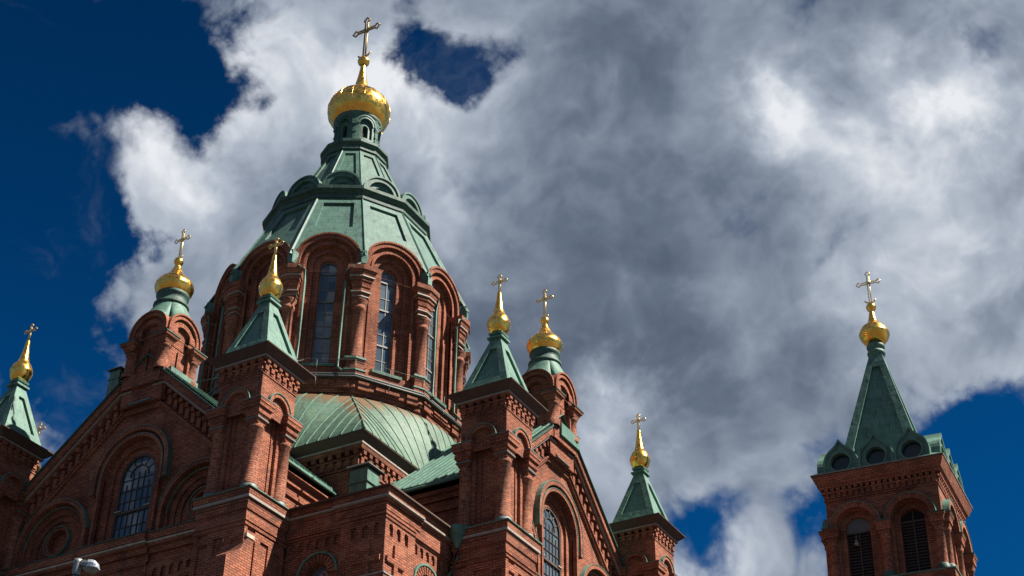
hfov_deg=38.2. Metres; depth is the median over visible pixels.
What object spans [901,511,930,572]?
louver window
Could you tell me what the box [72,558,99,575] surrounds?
street lamp
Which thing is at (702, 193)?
sky
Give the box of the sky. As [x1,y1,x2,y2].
[0,0,1023,575]
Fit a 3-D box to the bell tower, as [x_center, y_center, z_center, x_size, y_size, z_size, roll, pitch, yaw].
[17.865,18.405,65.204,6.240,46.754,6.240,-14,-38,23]
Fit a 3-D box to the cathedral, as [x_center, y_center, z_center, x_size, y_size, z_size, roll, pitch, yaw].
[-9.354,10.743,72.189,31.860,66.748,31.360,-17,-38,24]
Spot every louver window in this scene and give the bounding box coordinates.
[848,532,874,575]
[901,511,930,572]
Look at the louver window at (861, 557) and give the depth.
67.73 m
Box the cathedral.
[0,17,685,575]
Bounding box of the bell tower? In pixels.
[810,272,977,575]

